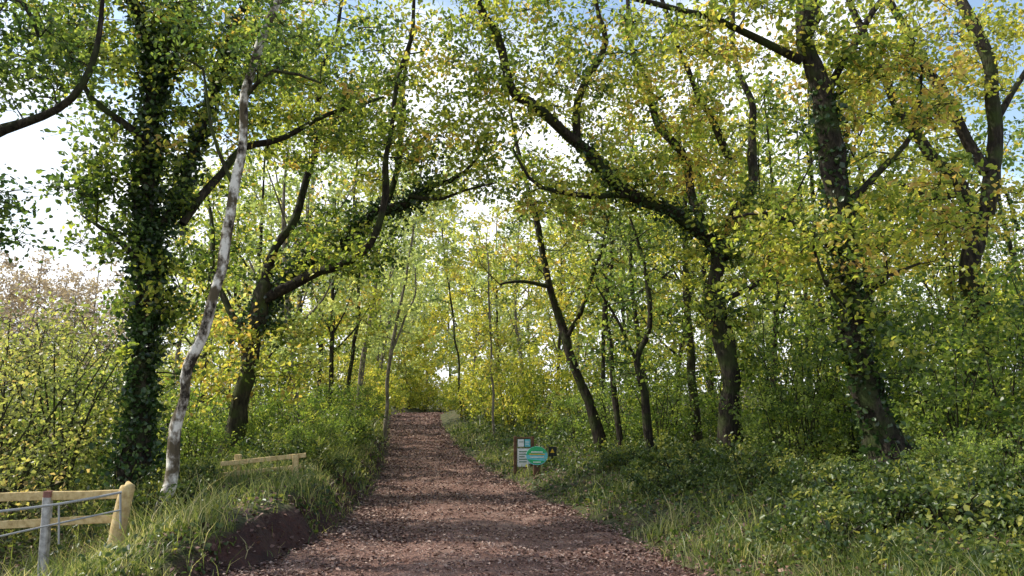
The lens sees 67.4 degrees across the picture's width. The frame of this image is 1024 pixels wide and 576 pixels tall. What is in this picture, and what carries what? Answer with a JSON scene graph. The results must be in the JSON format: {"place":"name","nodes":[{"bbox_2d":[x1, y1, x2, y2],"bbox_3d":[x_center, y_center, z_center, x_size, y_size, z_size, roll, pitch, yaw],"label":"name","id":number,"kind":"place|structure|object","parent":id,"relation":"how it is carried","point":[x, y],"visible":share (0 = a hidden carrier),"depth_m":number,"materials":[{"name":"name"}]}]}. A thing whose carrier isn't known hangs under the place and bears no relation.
{"place":"outdoors","nodes":[
{"label":"outdoors","id":0,"kind":"place"},
{"bbox_2d":[230,414,691,575],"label":"track","id":1,"kind":"structure","parent":0,"point":[467,518],"depth_m":9.79,"materials":[{"name":"brown soil"}]},
{"bbox_2d":[211,412,710,575],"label":"fallen leaves","id":2,"kind":"object","parent":1,"relation":"on","point":[358,511],"visible":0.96,"depth_m":10.85,"materials":[{"name":"brown plant"}]},
{"bbox_2d":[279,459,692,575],"bbox_3d":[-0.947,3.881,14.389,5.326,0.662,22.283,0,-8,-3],"label":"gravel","id":3,"kind":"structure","parent":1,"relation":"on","point":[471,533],"depth_m":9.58,"materials":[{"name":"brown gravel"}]},
{"bbox_2d":[0,408,1023,575],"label":"grass","id":4,"kind":"structure","parent":0,"point":[71,566],"depth_m":8.38,"materials":[{"name":"green plant"}]},
{"bbox_2d":[0,394,1023,575],"bbox_3d":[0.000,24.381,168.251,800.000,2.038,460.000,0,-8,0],"label":"ground","id":5,"kind":"structure","parent":0,"point":[287,527],"depth_m":9.84,"materials":[{"name":"soil"}]},
{"bbox_2d":[0,238,58,390],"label":"autumn tree","id":6,"kind":"object","parent":5,"relation":"on","point":[25,287],"visible":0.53,"depth_m":58.83,"materials":[{"name":"brown plant"}]},
{"bbox_2d":[0,241,110,374],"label":"autumn tree","id":7,"kind":"object","parent":5,"relation":"on","point":[62,293],"visible":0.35,"depth_m":61.44,"materials":[{"name":"brown plant"}]},
{"bbox_2d":[0,325,118,560],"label":"airy shrub","id":8,"kind":"object","parent":5,"relation":"on","point":[3,463],"visible":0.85,"depth_m":10.47,"materials":[{"name":"green plant"}]},
{"bbox_2d":[0,481,134,575],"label":"rail fence","id":9,"kind":"object","parent":5,"relation":"on","point":[47,497],"visible":0.84,"depth_m":8.88,"materials":[{"name":"brown wood"}]},
{"bbox_2d":[0,491,121,543],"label":"field gate","id":10,"kind":"structure","parent":9,"relation":"attached to","point":[74,501],"depth_m":8.18,"materials":[{"name":"metal"}]},
{"bbox_2d":[9,287,127,370],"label":"autumn tree","id":11,"kind":"object","parent":5,"relation":"on","point":[74,294],"visible":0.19,"depth_m":53.89,"materials":[{"name":"brown plant"}]},
{"bbox_2d":[0,284,157,520],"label":"airy shrub","id":12,"kind":"object","parent":5,"relation":"on","point":[24,482],"visible":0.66,"depth_m":11.92,"materials":[{"name":"green plant"}]},
{"bbox_2d":[0,0,158,268],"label":"edge oak","id":13,"kind":"object","parent":5,"relation":"on","point":[80,58],"visible":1,"depth_m":9.48,"materials":[{"name":"green plant"}]},
{"bbox_2d":[26,257,132,390],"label":"autumn tree","id":14,"kind":"object","parent":5,"relation":"on","point":[97,288],"visible":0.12,"depth_m":65.00,"materials":[{"name":"brown plant"}]},
{"bbox_2d":[0,313,172,481],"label":"airy shrub","id":15,"kind":"object","parent":5,"relation":"on","point":[55,331],"visible":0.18,"depth_m":15.51,"materials":[{"name":"green plant"}]},
{"bbox_2d":[14,360,196,479],"bbox_3d":[-7.776,2.648,14.775,2.791,2.590,3.274,-3,-8,19],"label":"leafy shrub","id":16,"kind":"object","parent":5,"relation":"on","point":[116,372],"visible":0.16,"depth_m":14.55,"materials":[{"name":"green plant"}]},
{"bbox_2d":[0,291,217,509],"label":"airy shrub","id":17,"kind":"object","parent":5,"relation":"on","point":[96,453],"visible":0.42,"depth_m":12.59,"materials":[{"name":"green plant"}]},
{"bbox_2d":[91,469,224,530],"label":"bramble clump","id":18,"kind":"object","parent":5,"relation":"on","point":[159,485],"visible":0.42,"depth_m":10.31,"materials":[{"name":"green plant"}]},
{"bbox_2d":[114,156,236,437],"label":"woodland tree","id":19,"kind":"object","parent":5,"relation":"on","point":[179,346],"visible":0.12,"depth_m":30.27,"materials":[{"name":"green plant"}]},
{"bbox_2d":[132,452,223,493],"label":"bramble clump","id":20,"kind":"object","parent":5,"relation":"on","point":[187,468],"visible":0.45,"depth_m":11.31,"materials":[{"name":"green plant"}]},
{"bbox_2d":[158,415,242,473],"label":"leafy shrub","id":21,"kind":"object","parent":5,"relation":"on","point":[191,425],"visible":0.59,"depth_m":14.16,"materials":[{"name":"green plant"}]},
{"bbox_2d":[152,381,248,466],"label":"leafy shrub","id":22,"kind":"object","parent":5,"relation":"on","point":[217,416],"visible":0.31,"depth_m":16.76,"materials":[{"name":"green plant"}]},
{"bbox_2d":[0,0,407,511],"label":"ivy clad oak","id":23,"kind":"object","parent":5,"relation":"on","point":[147,322],"visible":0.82,"depth_m":12.16,"materials":[{"name":"green plant"}]},
{"bbox_2d":[160,171,282,442],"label":"woodland tree","id":24,"kind":"object","parent":5,"relation":"on","point":[209,279],"visible":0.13,"depth_m":26.94,"materials":[{"name":"green plant"}]},
{"bbox_2d":[167,164,289,427],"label":"woodland tree","id":25,"kind":"object","parent":5,"relation":"on","point":[264,229],"visible":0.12,"depth_m":34.20,"materials":[{"name":"green plant"}]},
{"bbox_2d":[179,133,340,434],"bbox_3d":[-8.015,0.242,24.181,4.804,10.300,4.449,-4,-9,26],"label":"woodland tree","id":26,"kind":"object","parent":5,"relation":"on","point":[262,201],"visible":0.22,"depth_m":24.13,"materials":[{"name":"green plant"}]},
{"bbox_2d":[146,0,399,522],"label":"leaning birch","id":27,"kind":"object","parent":5,"relation":"on","point":[249,77],"visible":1,"depth_m":10.84,"materials":[{"name":"green plant"}]},
{"bbox_2d":[237,406,308,452],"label":"leafy shrub","id":28,"kind":"object","parent":5,"relation":"on","point":[263,415],"visible":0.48,"depth_m":15.68,"materials":[{"name":"green plant"}]},
{"bbox_2d":[230,421,331,462],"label":"bramble clump","id":29,"kind":"object","parent":5,"relation":"on","point":[245,442],"visible":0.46,"depth_m":14.05,"materials":[{"name":"green plant"}]},
{"bbox_2d":[251,386,324,434],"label":"leafy shrub","id":30,"kind":"object","parent":5,"relation":"on","point":[298,412],"visible":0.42,"depth_m":18.65,"materials":[{"name":"green plant"}]},
{"bbox_2d":[222,93,368,415],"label":"woodland tree","id":31,"kind":"object","parent":5,"relation":"on","point":[287,220],"visible":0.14,"depth_m":31.83,"materials":[{"name":"green plant"}]},
{"bbox_2d":[217,105,374,422],"bbox_3d":[-5.951,-0.460,21.091,4.353,10.067,4.130,3,-8,-23],"label":"woodland tree","id":32,"kind":"object","parent":5,"relation":"on","point":[286,186],"visible":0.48,"depth_m":21.33,"materials":[{"name":"green plant"}]},
{"bbox_2d":[278,380,355,425],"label":"leafy shrub","id":33,"kind":"object","parent":5,"relation":"on","point":[324,403],"visible":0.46,"depth_m":21.60,"materials":[{"name":"green plant"}]},
{"bbox_2d":[265,183,400,418],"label":"woodland tree","id":34,"kind":"object","parent":5,"relation":"on","point":[330,320],"visible":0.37,"depth_m":28.16,"materials":[{"name":"green plant"}]},
{"bbox_2d":[166,0,521,460],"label":"spreading oak","id":35,"kind":"object","parent":5,"relation":"on","point":[256,325],"visible":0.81,"depth_m":16.22,"materials":[{"name":"green plant"}]},
{"bbox_2d":[321,382,388,426],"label":"leafy shrub","id":36,"kind":"object","parent":5,"relation":"on","point":[377,399],"visible":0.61,"depth_m":26.55,"materials":[{"name":"green plant"}]},
{"bbox_2d":[305,65,411,409],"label":"tall sapling","id":37,"kind":"object","parent":5,"relation":"on","point":[345,178],"visible":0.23,"depth_m":29.90,"materials":[{"name":"green plant"}]},
{"bbox_2d":[307,118,432,415],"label":"woodland tree","id":38,"kind":"object","parent":5,"relation":"on","point":[362,363],"visible":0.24,"depth_m":36.05,"materials":[{"name":"green plant"}]},
{"bbox_2d":[339,368,414,424],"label":"verge shrub","id":39,"kind":"object","parent":5,"relation":"on","point":[394,393],"visible":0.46,"depth_m":37.66,"materials":[{"name":"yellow plant"}]},
{"bbox_2d":[339,266,424,386],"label":"distant tree","id":40,"kind":"object","parent":5,"relation":"on","point":[393,364],"visible":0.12,"depth_m":65.36,"materials":[{"name":"green plant"}]},
{"bbox_2d":[336,180,431,418],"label":"woodland tree","id":41,"kind":"object","parent":5,"relation":"on","point":[381,357],"visible":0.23,"depth_m":46.19,"materials":[{"name":"green plant"}]},
{"bbox_2d":[384,297,441,402],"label":"distant tree","id":42,"kind":"object","parent":5,"relation":"on","point":[419,349],"visible":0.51,"depth_m":67.42,"materials":[{"name":"green plant"}]},
{"bbox_2d":[362,145,474,438],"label":"grey tree","id":43,"kind":"object","parent":5,"relation":"on","point":[402,308],"visible":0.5,"depth_m":34.14,"materials":[{"name":"green plant"}]},
{"bbox_2d":[396,268,468,408],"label":"distant tree","id":44,"kind":"object","parent":5,"relation":"on","point":[439,350],"visible":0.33,"depth_m":83.30,"materials":[{"name":"green plant"}]},
{"bbox_2d":[390,116,490,419],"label":"arch sapling","id":45,"kind":"object","parent":5,"relation":"on","point":[462,249],"visible":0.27,"depth_m":44.44,"materials":[{"name":"green plant"}]},
{"bbox_2d":[423,227,526,384],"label":"distant tree","id":46,"kind":"object","parent":5,"relation":"on","point":[459,323],"visible":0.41,"depth_m":67.32,"materials":[{"name":"green plant"}]},
{"bbox_2d":[411,156,544,438],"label":"sapling","id":47,"kind":"object","parent":5,"relation":"on","point":[452,269],"visible":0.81,"depth_m":30.12,"materials":[{"name":"green plant"}]},
{"bbox_2d":[455,363,517,422],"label":"verge shrub","id":48,"kind":"object","parent":5,"relation":"on","point":[479,381],"visible":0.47,"depth_m":37.28,"materials":[{"name":"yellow plant"}]},
{"bbox_2d":[455,205,543,408],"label":"woodland tree","id":49,"kind":"object","parent":5,"relation":"on","point":[471,315],"visible":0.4,"depth_m":50.29,"materials":[{"name":"green plant"}]},
{"bbox_2d":[0,407,1023,575],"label":"ground cover","id":50,"kind":"object","parent":5,"relation":"on","point":[923,514],"visible":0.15,"depth_m":9.18,"materials":[{"name":"green plant"}]},
{"bbox_2d":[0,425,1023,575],"bbox_3d":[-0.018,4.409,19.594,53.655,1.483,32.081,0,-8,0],"label":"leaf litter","id":51,"kind":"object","parent":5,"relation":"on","point":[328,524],"visible":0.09,"depth_m":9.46,"materials":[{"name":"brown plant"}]},
{"bbox_2d":[469,358,554,428],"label":"verge shrub","id":52,"kind":"object","parent":5,"relation":"on","point":[498,415],"visible":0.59,"depth_m":33.27,"materials":[{"name":"green plant"}]},
{"bbox_2d":[483,194,571,368],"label":"woodland tree","id":53,"kind":"object","parent":5,"relation":"on","point":[518,334],"visible":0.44,"depth_m":45.74,"materials":[{"name":"green plant"}]},
{"bbox_2d":[483,214,575,398],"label":"distant tree","id":54,"kind":"object","parent":5,"relation":"on","point":[529,333],"visible":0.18,"depth_m":73.41,"materials":[{"name":"green plant"}]},
{"bbox_2d":[455,90,637,451],"bbox_3d":[0.966,-0.935,22.516,5.554,11.651,5.605,0,-8,0],"label":"leaning tree","id":55,"kind":"object","parent":5,"relation":"on","point":[595,422],"visible":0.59,"depth_m":22.10,"materials":[{"name":"green plant"}]},
{"bbox_2d":[498,354,595,429],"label":"verge shrub","id":56,"kind":"object","parent":5,"relation":"on","point":[562,374],"visible":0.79,"depth_m":31.21,"materials":[{"name":"green plant"}]},
{"bbox_2d":[498,197,608,416],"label":"woodland tree","id":57,"kind":"object","parent":5,"relation":"on","point":[534,258],"visible":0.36,"depth_m":39.96,"materials":[{"name":"green plant"}]},
{"bbox_2d":[530,381,612,443],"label":"leafy shrub","id":58,"kind":"object","parent":5,"relation":"on","point":[569,401],"visible":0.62,"depth_m":25.49,"materials":[{"name":"green plant"}]},
{"bbox_2d":[520,202,626,402],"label":"distant tree","id":59,"kind":"object","parent":5,"relation":"on","point":[590,336],"visible":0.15,"depth_m":69.36,"materials":[{"name":"green plant"}]},
{"bbox_2d":[537,350,630,416],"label":"verge shrub","id":60,"kind":"object","parent":5,"relation":"on","point":[594,377],"visible":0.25,"depth_m":39.09,"materials":[{"name":"green plant"}]},
{"bbox_2d":[539,105,664,423],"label":"woodland tree","id":61,"kind":"object","parent":5,"relation":"on","point":[577,262],"visible":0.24,"depth_m":33.06,"materials":[{"name":"green plant"}]},
{"bbox_2d":[547,136,670,447],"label":"twin tree","id":62,"kind":"object","parent":5,"relation":"on","point":[617,419],"visible":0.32,"depth_m":20.92,"materials":[{"name":"green plant"}]},
{"bbox_2d":[565,377,661,446],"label":"leafy shrub","id":63,"kind":"object","parent":5,"relation":"on","point":[608,430],"visible":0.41,"depth_m":22.61,"materials":[{"name":"green plant"}]},
{"bbox_2d":[416,0,821,450],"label":"arching oak","id":64,"kind":"object","parent":5,"relation":"on","point":[615,178],"visible":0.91,"depth_m":16.65,"materials":[{"name":"green plant"}]},
{"bbox_2d":[558,190,713,451],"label":"crooked tree","id":65,"kind":"object","parent":5,"relation":"on","point":[645,401],"visible":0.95,"depth_m":17.87,"materials":[{"name":"green plant"}]},
{"bbox_2d":[562,119,728,383],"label":"woodland tree","id":66,"kind":"object","parent":5,"relation":"on","point":[631,258],"visible":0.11,"depth_m":27.85,"materials":[{"name":"green plant"}]},
{"bbox_2d":[591,324,704,435],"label":"leafy shrub","id":67,"kind":"object","parent":5,"relation":"on","point":[646,364],"visible":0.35,"depth_m":24.43,"materials":[{"name":"green plant"}]},
{"bbox_2d":[610,460,689,500],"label":"bramble clump","id":68,"kind":"object","parent":5,"relation":"on","point":[638,479],"visible":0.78,"depth_m":11.90,"materials":[{"name":"green plant"}]},
{"bbox_2d":[608,355,713,446],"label":"leafy shrub","id":69,"kind":"object","parent":5,"relation":"on","point":[656,383],"visible":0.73,"depth_m":20.59,"materials":[{"name":"green plant"}]},
{"bbox_2d":[633,381,718,444],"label":"leafy shrub","id":70,"kind":"object","parent":5,"relation":"on","point":[685,426],"visible":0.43,"depth_m":21.45,"materials":[{"name":"green plant"}]},
{"bbox_2d":[594,94,762,448],"bbox_3d":[4.747,-0.343,21.242,4.972,9.790,4.385,7,-10,-42],"label":"verge sapling","id":71,"kind":"object","parent":5,"relation":"on","point":[690,352],"visible":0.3,"depth_m":20.87,"materials":[{"name":"green plant"}]},
{"bbox_2d":[634,439,726,482],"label":"bramble clump","id":72,"kind":"object","parent":5,"relation":"on","point":[676,457],"visible":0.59,"depth_m":13.00,"materials":[{"name":"green plant"}]},
{"bbox_2d":[618,30,794,436],"bbox_3d":[6.447,-1.771,25.288,5.860,13.770,6.166,2,-8,-12],"label":"woodland tree","id":73,"kind":"object","parent":5,"relation":"on","point":[726,119],"visible":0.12,"depth_m":25.14,"materials":[{"name":"green plant"}]},
{"bbox_2d":[660,312,779,435],"bbox_3d":[6.308,2.757,22.743,3.669,4.066,3.278,4,-9,-25],"label":"leafy shrub","id":74,"kind":"object","parent":5,"relation":"on","point":[712,392],"visible":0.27,"depth_m":22.81,"materials":[{"name":"green plant"}]},
{"bbox_2d":[673,93,801,414],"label":"woodland tree","id":75,"kind":"object","parent":5,"relation":"on","point":[757,287],"visible":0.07,"depth_m":34.32,"materials":[{"name":"green plant"}]},
{"bbox_2d":[696,458,783,491],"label":"bramble clump","id":76,"kind":"object","parent":5,"relation":"on","point":[739,472],"visible":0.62,"depth_m":11.40,"materials":[{"name":"green plant"}]},
{"bbox_2d":[702,431,795,478],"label":"bramble clump","id":77,"kind":"object","parent":5,"relation":"on","point":[751,451],"visible":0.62,"depth_m":12.63,"materials":[{"name":"green plant"}]},
{"bbox_2d":[659,71,866,428],"bbox_3d":[7.300,-0.997,22.422,5.638,11.465,5.691,3,-8,-19],"label":"woodland tree","id":78,"kind":"object","parent":5,"relation":"on","point":[770,149],"visible":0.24,"depth_m":21.96,"materials":[{"name":"green plant"}]},
{"bbox_2d":[722,447,823,487],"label":"bramble clump","id":79,"kind":"object","parent":5,"relation":"on","point":[797,461],"visible":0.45,"depth_m":11.41,"materials":[{"name":"green plant"}]},
{"bbox_2d":[692,295,857,444],"bbox_3d":[6.252,1.995,17.985,3.669,4.096,3.278,3,-8,-20],"label":"leafy shrub","id":80,"kind":"object","parent":5,"relation":"on","point":[760,336],"visible":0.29,"depth_m":17.73,"materials":[{"name":"green plant"}]},
{"bbox_2d":[713,377,859,465],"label":"leafy shrub","id":81,"kind":"object","parent":5,"relation":"on","point":[750,423],"visible":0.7,"depth_m":14.08,"materials":[{"name":"green plant"}]},
{"bbox_2d":[729,317,888,463],"bbox_3d":[5.818,2.053,14.886,2.835,3.071,2.533,-5,-9,32],"label":"leafy shrub","id":82,"kind":"object","parent":5,"relation":"on","point":[806,362],"visible":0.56,"depth_m":14.76,"materials":[{"name":"green plant"}]},
{"bbox_2d":[729,35,904,426],"bbox_3d":[9.761,-1.613,24.271,5.534,13.339,5.823,0,-8,-3],"label":"woodland tree","id":83,"kind":"object","parent":5,"relation":"on","point":[807,159],"visible":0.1,"depth_m":24.33,"materials":[{"name":"green plant"}]},
{"bbox_2d":[615,0,1023,482],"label":"tall oak","id":84,"kind":"object","parent":5,"relation":"on","point":[854,327],"visible":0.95,"depth_m":11.08,"materials":[{"name":"green plant"}]},
{"bbox_2d":[753,449,891,512],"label":"bramble clump","id":85,"kind":"object","parent":5,"relation":"on","point":[804,477],"visible":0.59,"depth_m":9.10,"materials":[{"name":"green plant"}]},
{"bbox_2d":[746,483,925,564],"bbox_3d":[2.763,2.070,6.606,1.305,0.714,1.312,4,-9,-27],"label":"bramble clump","id":86,"kind":"object","parent":5,"relation":"on","point":[851,511],"visible":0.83,"depth_m":6.62,"materials":[{"name":"green plant"}]},
{"bbox_2d":[748,273,925,449],"bbox_3d":[7.847,1.887,18.840,4.003,4.705,3.577,-1,-8,6],"label":"leafy shrub","id":87,"kind":"object","parent":5,"relation":"on","point":[810,335],"visible":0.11,"depth_m":19.01,"materials":[{"name":"green plant"}]},
{"bbox_2d":[777,318,927,466],"bbox_3d":[6.605,2.021,14.939,2.682,3.107,3.002,-6,-10,38],"label":"leafy shrub","id":88,"kind":"object","parent":5,"relation":"on","point":[852,433],"visible":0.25,"depth_m":14.59,"materials":[{"name":"green plant"}]},
{"bbox_2d":[789,464,949,528],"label":"bramble clump","id":89,"kind":"object","parent":5,"relation":"on","point":[877,482],"visible":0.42,"depth_m":7.63,"materials":[{"name":"green plant"}]},
{"bbox_2d":[756,0,1023,435],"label":"forked oak","id":90,"kind":"object","parent":5,"relation":"on","point":[995,110],"visible":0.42,"depth_m":16.46,"materials":[{"name":"green plant"}]},
{"bbox_2d":[790,79,1020,429],"bbox_3d":[10.915,-0.997,22.294,5.691,11.560,5.638,3,-8,-22],"label":"woodland tree","id":91,"kind":"object","parent":5,"relation":"on","point":[976,138],"visible":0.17,"depth_m":22.39,"materials":[{"name":"green plant"}]},
{"bbox_2d":[854,278,1018,453],"bbox_3d":[7.674,1.523,13.999,2.832,3.703,3.169,-5,-9,35],"label":"leafy shrub","id":92,"kind":"object","parent":5,"relation":"on","point":[911,334],"visible":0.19,"depth_m":13.82,"materials":[{"name":"green plant"}]},
{"bbox_2d":[859,466,1023,540],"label":"bramble clump","id":93,"kind":"object","parent":5,"relation":"on","point":[930,492],"visible":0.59,"depth_m":6.92,"materials":[{"name":"green plant"}]},
{"bbox_2d":[864,75,1023,373],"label":"woodland tree","id":94,"kind":"object","parent":5,"relation":"on","point":[978,111],"visible":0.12,"depth_m":26.26,"materials":[{"name":"green plant"}]},
{"bbox_2d":[885,346,1023,464],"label":"leafy shrub","id":95,"kind":"object","parent":5,"relation":"on","point":[947,402],"visible":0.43,"depth_m":11.69,"materials":[{"name":"green plant"}]},
{"bbox_2d":[900,423,1009,476],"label":"leafy shrub","id":96,"kind":"object","parent":5,"relation":"on","point":[951,448],"visible":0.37,"depth_m":9.29,"materials":[{"name":"green plant"}]},
{"bbox_2d":[890,276,1023,456],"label":"leafy shrub","id":97,"kind":"object","parent":5,"relation":"on","point":[959,320],"visible":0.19,"depth_m":15.11,"materials":[{"name":"green plant"}]},
{"bbox_2d":[905,449,1023,509],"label":"bramble clump","id":98,"kind":"object","parent":5,"relation":"on","point":[969,471],"visible":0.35,"depth_m":8.02,"materials":[{"name":"green plant"}]},
{"bbox_2d":[910,282,1023,462],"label":"leafy shrub","id":99,"kind":"object","parent":5,"relation":"on","point":[985,359],"visible":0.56,"depth_m":11.48,"materials":[{"name":"green plant"}]},
{"bbox_2d":[935,486,1023,536],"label":"bramble clump","id":100,"kind":"object","parent":5,"relation":"on","point":[977,511],"visible":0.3,"depth_m":6.88,"materials":[{"name":"green plant"}]},
{"bbox_2d":[937,75,1023,301],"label":"woodland tree","id":101,"kind":"object","parent":5,"relation":"on","point":[1009,241],"visible":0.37,"depth_m":23.23,"materials":[{"name":"green plant"}]},
{"bbox_2d":[942,242,1023,456],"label":"leafy shrub","id":102,"kind":"object","parent":5,"relation":"on","point":[1020,304],"visible":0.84,"depth_m":10.74,"materials":[{"name":"green plant"}]},
{"bbox_2d":[943,421,1023,501],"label":"leafy shrub","id":103,"kind":"object","parent":5,"relation":"on","point":[984,448],"visible":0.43,"depth_m":8.29,"materials":[{"name":"green plant"}]},
{"bbox_2d":[953,217,1023,429],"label":"leafy shrub","id":104,"kind":"object","parent":5,"relation":"on","point":[1009,288],"visible":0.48,"depth_m":13.22,"materials":[{"name":"green plant"}]},
{"bbox_2d":[0,0,1023,395],"label":"sky","id":105,"kind":"structure","parent":0,"point":[24,150],"materials":[{"name":"white"}]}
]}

